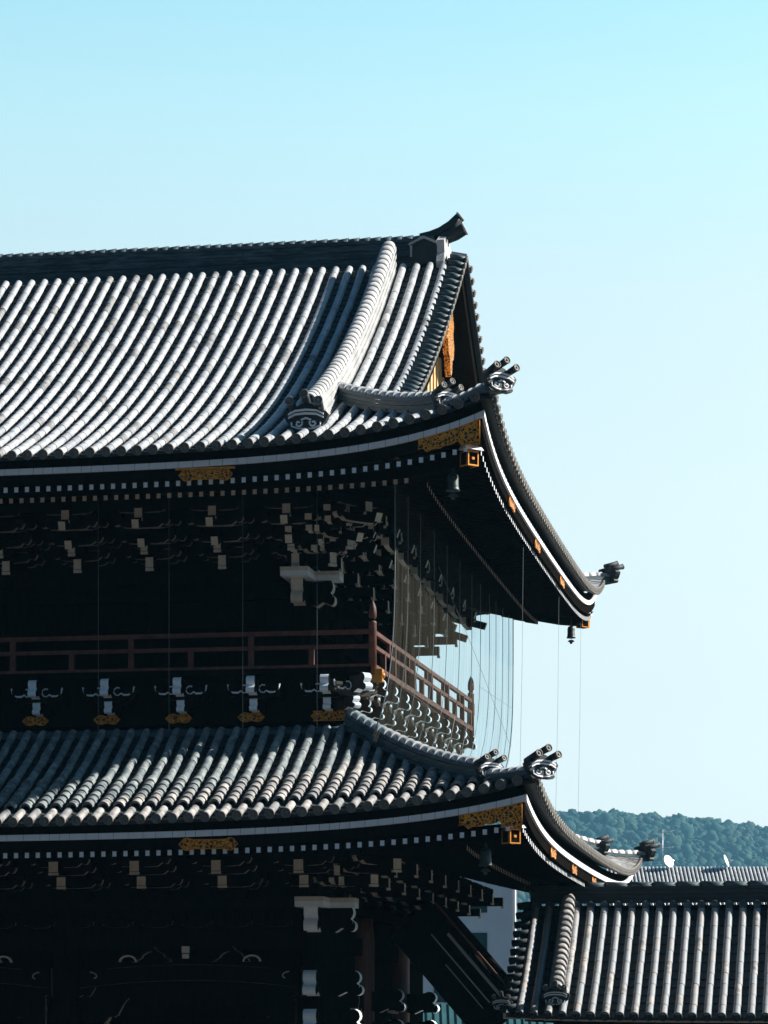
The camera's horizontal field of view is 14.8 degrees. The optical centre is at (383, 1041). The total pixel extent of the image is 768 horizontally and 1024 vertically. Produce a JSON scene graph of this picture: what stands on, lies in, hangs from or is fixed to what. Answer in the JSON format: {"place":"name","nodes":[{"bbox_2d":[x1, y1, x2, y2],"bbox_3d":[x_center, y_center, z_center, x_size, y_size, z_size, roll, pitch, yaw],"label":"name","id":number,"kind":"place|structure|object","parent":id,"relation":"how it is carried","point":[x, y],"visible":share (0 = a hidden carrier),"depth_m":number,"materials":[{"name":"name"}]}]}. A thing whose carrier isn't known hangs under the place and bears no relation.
{"place":"outdoors","nodes":[
{"label":"outdoors","id":0,"kind":"place"},
{"bbox_2d":[0,0,767,827],"label":"sky","id":1,"kind":"structure","parent":0,"point":[604,163],"materials":[{"name":"blue"}]},
{"bbox_2d":[423,878,516,1003],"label":"office building","id":2,"kind":"structure","parent":0,"point":[492,929],"depth_m":150.00,"materials":[{"name":"grey concrete"}]},
{"bbox_2d":[434,988,445,1001],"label":"window","id":3,"kind":"structure","parent":2,"relation":"in","point":[440,999],"depth_m":149.97,"materials":[{"name":"blue glass"}]},
{"bbox_2d":[470,906,486,912],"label":"window","id":4,"kind":"structure","parent":2,"relation":"in","point":[483,908],"depth_m":149.97,"materials":[{"name":"blue glass"}]},
{"bbox_2d":[472,933,486,949],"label":"window","id":5,"kind":"structure","parent":2,"relation":"in","point":[481,937],"depth_m":149.97,"materials":[{"name":"blue glass"}]},
{"bbox_2d":[423,1002,548,1023],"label":"copper roofed shed","id":6,"kind":"structure","parent":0,"point":[446,1014],"depth_m":103.91,"materials":[{"name":"green metal"}]},
{"bbox_2d":[605,866,767,905],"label":"distant hall","id":7,"kind":"structure","parent":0,"point":[676,874],"depth_m":198.88,"materials":[{"name":"tile"}]},
{"bbox_2d":[653,830,673,867],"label":"television aerial","id":8,"kind":"object","parent":7,"relation":"on","point":[662,845],"visible":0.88,"depth_m":200.99,"materials":[{"name":"silver metal"}]},
{"bbox_2d":[664,855,673,867],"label":"satellite dish","id":9,"kind":"object","parent":7,"relation":"on","point":[668,860],"visible":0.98,"depth_m":199.63,"materials":[{"name":"white metal"}]},
{"bbox_2d":[724,855,732,869],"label":"satellite dish","id":10,"kind":"object","parent":7,"relation":"on","point":[727,863],"visible":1,"depth_m":199.69,"materials":[{"name":"white metal"}]},
{"label":"ground","id":11,"kind":"structure","parent":0,"visible":0},
{"bbox_2d":[0,212,659,1023],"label":"temple gate","id":12,"kind":"structure","parent":11,"relation":"on","point":[234,810],"depth_m":63.20,"materials":[{"name":"wood"}]},
{"bbox_2d":[98,484,513,767],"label":"bird net","id":13,"kind":"object","parent":12,"relation":"hanging from","point":[405,647],"visible":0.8,"depth_m":65.24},
{"bbox_2d":[390,901,511,1023],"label":"stair roof","id":14,"kind":"structure","parent":12,"relation":"attached to","point":[454,962],"depth_m":68.43,"materials":[{"name":"black wood"}]},
{"bbox_2d":[446,469,459,499],"bbox_3d":[1.379,-11.249,58.809,0.280,0.896,0.280,0,0,0],"label":"wind bell","id":15,"kind":"object","parent":12,"relation":"hanging from","point":[453,482],"visible":1,"depth_m":58.73,"materials":[{"name":"grey metal"}]},
{"bbox_2d":[479,842,491,874],"bbox_3d":[1.996,-3.719,57.946,0.280,0.896,0.280,0,0,0],"label":"wind bell","id":16,"kind":"object","parent":12,"relation":"hanging from","point":[485,856],"visible":0.98,"depth_m":57.86,"materials":[{"name":"grey metal"}]},
{"bbox_2d":[520,609,522,750],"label":"hanging cable","id":17,"kind":"object","parent":12,"relation":"hanging from","point":[521,687],"visible":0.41,"depth_m":66.33,"materials":[{"name":"grey metal"}]},
{"bbox_2d":[556,627,558,776],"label":"hanging cable","id":18,"kind":"object","parent":12,"relation":"hanging from","point":[557,715],"visible":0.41,"depth_m":73.82,"materials":[{"name":"grey metal"}]},
{"bbox_2d":[567,624,575,643],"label":"wind bell","id":19,"kind":"object","parent":12,"relation":"hanging from","point":[571,632],"visible":0.99,"depth_m":80.62,"materials":[{"name":"grey metal"}]},
{"bbox_2d":[578,644,580,798],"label":"hanging cable","id":20,"kind":"object","parent":12,"relation":"hanging from","point":[579,732],"visible":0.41,"depth_m":79.35,"materials":[{"name":"grey metal"}]},
{"bbox_2d":[490,880,767,1023],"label":"corridor hall","id":21,"kind":"structure","parent":11,"relation":"on","point":[575,961],"depth_m":67.84,"materials":[{"name":"tile"}]},
{"bbox_3d":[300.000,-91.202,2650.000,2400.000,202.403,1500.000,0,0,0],"label":"hill","id":22,"kind":"structure","parent":0,"visible":0},
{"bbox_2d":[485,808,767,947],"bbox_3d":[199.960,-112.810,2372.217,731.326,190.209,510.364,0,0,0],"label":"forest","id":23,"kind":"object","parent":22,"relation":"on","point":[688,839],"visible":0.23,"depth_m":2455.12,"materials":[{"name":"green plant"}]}
]}

